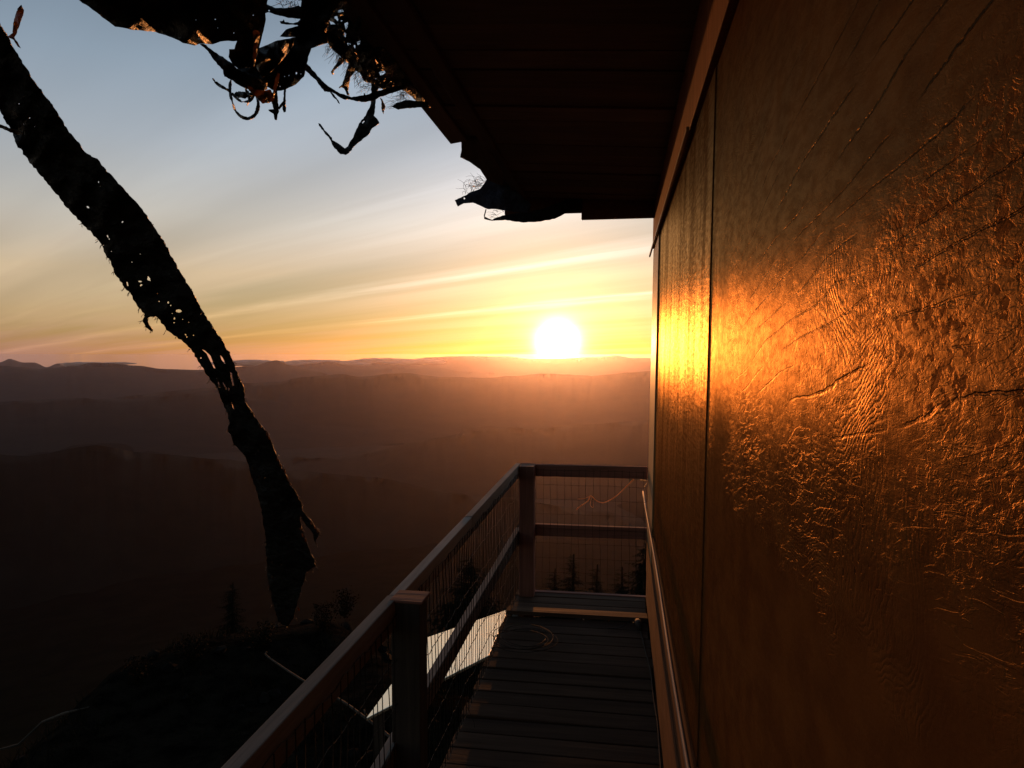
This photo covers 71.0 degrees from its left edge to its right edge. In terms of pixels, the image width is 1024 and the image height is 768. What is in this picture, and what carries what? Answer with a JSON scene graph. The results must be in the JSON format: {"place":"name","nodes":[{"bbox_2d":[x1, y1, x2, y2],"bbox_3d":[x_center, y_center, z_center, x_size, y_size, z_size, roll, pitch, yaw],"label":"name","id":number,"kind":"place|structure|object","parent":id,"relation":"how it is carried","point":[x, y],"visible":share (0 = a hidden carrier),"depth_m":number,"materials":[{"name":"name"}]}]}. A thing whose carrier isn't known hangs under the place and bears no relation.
{"place":"outdoors","nodes":[
{"label":"outdoors","id":0,"kind":"place"},
{"bbox_2d":[0,359,65,368],"bbox_3d":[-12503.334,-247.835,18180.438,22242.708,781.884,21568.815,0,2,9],"label":"hills","id":1,"kind":"structure","parent":0,"point":[11,362],"depth_m":17767.83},
{"bbox_2d":[0,360,328,401],"bbox_3d":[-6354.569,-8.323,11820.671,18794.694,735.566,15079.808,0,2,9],"label":"hills","id":2,"kind":"structure","parent":0,"point":[100,380],"depth_m":11721.19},
{"bbox_2d":[0,392,458,455],"bbox_3d":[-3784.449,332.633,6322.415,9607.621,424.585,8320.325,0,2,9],"label":"hills","id":3,"kind":"structure","parent":0,"point":[190,424],"depth_m":6159.37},
{"bbox_2d":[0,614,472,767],"bbox_3d":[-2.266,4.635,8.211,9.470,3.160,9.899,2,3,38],"label":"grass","id":4,"kind":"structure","parent":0,"point":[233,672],"depth_m":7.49,"materials":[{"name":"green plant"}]},
{"bbox_2d":[0,445,646,608],"bbox_3d":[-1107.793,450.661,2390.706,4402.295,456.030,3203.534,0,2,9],"label":"hills","id":5,"kind":"structure","parent":0,"point":[89,519],"depth_m":2486.02,"materials":[{"name":"brown soil"}]},
{"bbox_2d":[0,0,653,369],"label":"sky","id":6,"kind":"structure","parent":0,"point":[291,246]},
{"bbox_2d":[0,426,659,767],"bbox_3d":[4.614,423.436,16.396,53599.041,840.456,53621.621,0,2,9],"label":"ground","id":7,"kind":"structure","parent":0,"point":[58,654],"depth_m":1191.85,"materials":[{"name":"soil"}]},
{"bbox_2d":[0,707,88,749],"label":"broken pole","id":8,"kind":"object","parent":7,"relation":"on","point":[47,720],"visible":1,"depth_m":8.85,"materials":[{"name":"brown wood"}]},
{"bbox_2d":[121,654,154,687],"bbox_3d":[-4.311,3.334,8.282,0.363,0.386,0.539,-2,3,-36],"label":"shrub","id":9,"kind":"object","parent":7,"relation":"on","point":[138,672],"visible":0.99,"depth_m":8.28,"materials":[{"name":"green plant"}]},
{"bbox_2d":[168,632,212,665],"bbox_3d":[-3.900,3.226,8.753,0.481,0.446,0.558,-1,2,-18],"label":"shrub","id":10,"kind":"object","parent":7,"relation":"on","point":[194,656],"visible":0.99,"depth_m":8.71,"materials":[{"name":"green plant"}]},
{"bbox_2d":[14,619,438,765],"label":"loose stones","id":11,"kind":"object","parent":7,"relation":"on","point":[264,697],"visible":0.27,"depth_m":7.99,"materials":[{"name":"grey stone"}]},
{"bbox_2d":[213,582,248,634],"bbox_3d":[-8.754,8.843,22.707,2.442,5.200,2.562,0,2,9],"label":"fir tree","id":12,"kind":"object","parent":7,"relation":"on","point":[233,623],"visible":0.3,"depth_m":22.55,"materials":[{"name":"green plant"}]},
{"bbox_2d":[58,358,445,365],"bbox_3d":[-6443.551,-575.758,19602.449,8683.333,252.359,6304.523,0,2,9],"label":"hills","id":13,"kind":"structure","parent":7,"relation":"on","point":[393,361],"depth_m":20508.82,"materials":[{"name":"brown"}]},
{"bbox_2d":[231,620,277,649],"bbox_3d":[-3.195,3.205,9.044,0.374,0.406,0.558,2,3,38],"label":"shrub","id":14,"kind":"object","parent":7,"relation":"on","point":[265,636],"visible":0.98,"depth_m":9.04,"materials":[{"name":"green plant"}]},
{"bbox_2d":[311,602,337,631],"bbox_3d":[-2.524,3.107,9.570,0.431,0.399,0.390,-2,3,-39],"label":"shrub","id":15,"kind":"object","parent":7,"relation":"on","point":[323,625],"visible":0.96,"depth_m":9.58,"materials":[{"name":"green plant"}]},
{"bbox_2d":[264,651,389,737],"bbox_3d":[-1.776,3.213,7.315,2.610,0.312,0.168,2,3,42],"label":"dead branch","id":16,"kind":"object","parent":7,"relation":"on","point":[338,698],"visible":0.48,"depth_m":7.38,"materials":[{"name":"brown wood"}]},
{"bbox_2d":[322,585,358,619],"bbox_3d":[-2.116,2.738,8.971,0.449,0.430,0.466,1,3,26],"label":"shrub","id":17,"kind":"object","parent":7,"relation":"on","point":[345,608],"visible":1,"depth_m":8.95,"materials":[{"name":"green plant"}]},
{"bbox_2d":[367,610,506,760],"bbox_3d":[-0.670,3.726,7.882,0.916,1.752,3.330,0,2,9],"label":"metal sheet","id":18,"kind":"object","parent":7,"relation":"on","point":[492,620],"visible":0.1,"depth_m":7.67,"materials":[{"name":"grey metal"}]},
{"bbox_2d":[427,555,504,696],"bbox_3d":[-1.385,9.291,24.377,4.872,7.013,4.880,0,2,9],"label":"fir tree","id":19,"kind":"object","parent":7,"relation":"on","point":[471,669],"visible":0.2,"depth_m":24.02,"materials":[{"name":"green plant"}]},
{"bbox_2d":[536,568,560,618],"bbox_3d":[1.711,11.385,28.428,3.877,8.237,4.078,0,2,9],"label":"fir tree","id":20,"kind":"object","parent":7,"relation":"on","point":[554,587],"visible":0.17,"depth_m":28.25,"materials":[{"name":"green plant"}]},
{"bbox_2d":[440,589,663,767],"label":"walkway","id":21,"kind":"structure","parent":7,"relation":"on","point":[579,694],"depth_m":3.70,"materials":[{"name":"brown wood"}]},
{"bbox_2d":[221,463,646,767],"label":"railing","id":22,"kind":"object","parent":21,"relation":"on","point":[279,735],"visible":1,"depth_m":2.58,"materials":[{"name":"brown wood"}]},
{"bbox_2d":[576,479,633,509],"bbox_3d":[0.668,0.795,5.161,0.413,0.236,0.021,0,2,7],"label":"twine","id":23,"kind":"object","parent":22,"relation":"attached to","point":[602,502],"visible":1,"depth_m":5.16,"materials":[{"name":"brown fabric"}]},
{"bbox_2d":[494,623,557,652],"bbox_3d":[0.079,1.541,4.365,0.405,0.041,0.403,0,2,9],"label":"cable coil","id":24,"kind":"object","parent":21,"relation":"on","point":[535,646],"visible":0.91,"depth_m":4.30,"materials":[{"name":"black rubber"}]},
{"bbox_2d":[606,618,661,767],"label":"wall cable","id":25,"kind":"object","parent":21,"relation":"on","point":[638,624],"depth_m":3.90,"materials":[{"name":"metal"}]},
{"bbox_2d":[547,554,592,620],"bbox_3d":[2.319,10.619,27.321,3.555,8.384,3.670,0,2,9],"label":"fir tree","id":26,"kind":"object","parent":7,"relation":"on","point":[572,579],"visible":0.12,"depth_m":27.18,"materials":[{"name":"green plant"}]},
{"bbox_2d":[584,564,607,620],"bbox_3d":[3.424,12.066,30.328,4.093,8.998,4.018,0,2,9],"label":"fir tree","id":27,"kind":"object","parent":7,"relation":"on","point":[596,583],"visible":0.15,"depth_m":30.09,"materials":[{"name":"green plant"}]},
{"bbox_2d":[606,567,628,621],"bbox_3d":[4.210,11.220,28.083,4.058,8.191,3.926,0,2,9],"label":"fir tree","id":28,"kind":"object","parent":7,"relation":"on","point":[621,585],"visible":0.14,"depth_m":27.95,"materials":[{"name":"green plant"}]},
{"bbox_2d":[612,542,655,695],"bbox_3d":[4.525,9.420,24.958,4.248,7.939,4.082,0,2,9],"label":"fir tree","id":29,"kind":"object","parent":7,"relation":"on","point":[638,588],"visible":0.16,"depth_m":24.73,"materials":[{"name":"green plant"}]},
{"bbox_2d":[342,0,1023,767],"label":"cabin","id":30,"kind":"object","parent":7,"relation":"on","point":[826,196],"visible":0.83,"depth_m":0.88,"materials":[{"name":"paint"}]},
{"bbox_2d":[0,5,319,628],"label":"tarp strip","id":31,"kind":"object","parent":30,"relation":"hanging from","point":[71,171],"visible":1,"depth_m":1.77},
{"bbox_2d":[80,0,267,68],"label":"tarp flap","id":32,"kind":"object","parent":30,"relation":"hanging from","point":[195,22],"visible":1,"depth_m":1.80,"materials":[{"name":"black plastic"}]},
{"bbox_2d":[200,0,337,119],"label":"tarp bundle","id":33,"kind":"object","parent":30,"relation":"hanging from","point":[277,61],"visible":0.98,"depth_m":2.12,"materials":[{"name":"black plastic"}]},
{"bbox_2d":[305,0,430,154],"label":"shredded tarp","id":34,"kind":"object","parent":30,"relation":"attached to","point":[366,60],"visible":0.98,"depth_m":2.63,"materials":[{"name":"black plastic"}]},
{"bbox_2d":[460,136,502,185],"bbox_3d":[-0.169,-1.209,3.890,0.195,0.133,0.619,0,2,9],"label":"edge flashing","id":35,"kind":"object","parent":30,"relation":"attached to","point":[475,153],"visible":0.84,"depth_m":3.84,"materials":[{"name":"brown wood"}]},
{"bbox_2d":[455,175,530,212],"bbox_3d":[-0.123,-1.235,4.609,0.492,0.257,0.101,0,2,2],"label":"plastic flap","id":36,"kind":"object","parent":30,"relation":"attached to","point":[489,195],"visible":0.98,"depth_m":4.62,"materials":[{"name":"black plastic"}]},
{"bbox_2d":[484,199,582,222],"bbox_3d":[0.141,-1.184,4.891,0.674,0.158,0.104,0,2,9],"label":"sagging flap","id":37,"kind":"object","parent":30,"relation":"attached to","point":[557,210],"visible":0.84,"depth_m":4.90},
{"bbox_2d":[112,371,650,432],"bbox_3d":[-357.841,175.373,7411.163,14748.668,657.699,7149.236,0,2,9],"label":"hills","id":38,"kind":"structure","parent":0,"point":[407,401],"depth_m":7675.82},
{"bbox_2d":[181,420,648,501],"bbox_3d":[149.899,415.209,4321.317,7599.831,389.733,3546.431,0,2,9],"label":"hills","id":39,"kind":"structure","parent":0,"point":[477,463],"depth_m":4386.16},
{"bbox_2d":[294,362,586,377],"bbox_3d":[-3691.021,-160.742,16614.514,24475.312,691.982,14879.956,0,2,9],"label":"hills","id":40,"kind":"structure","parent":0,"point":[331,368],"depth_m":17529.77,"materials":[{"name":"orange"}]},
{"bbox_2d":[372,356,650,375],"bbox_3d":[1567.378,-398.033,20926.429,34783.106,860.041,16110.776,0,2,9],"label":"hills","id":41,"kind":"structure","parent":0,"point":[596,366],"depth_m":21246.85,"materials":[{"name":"orange"}]}
]}

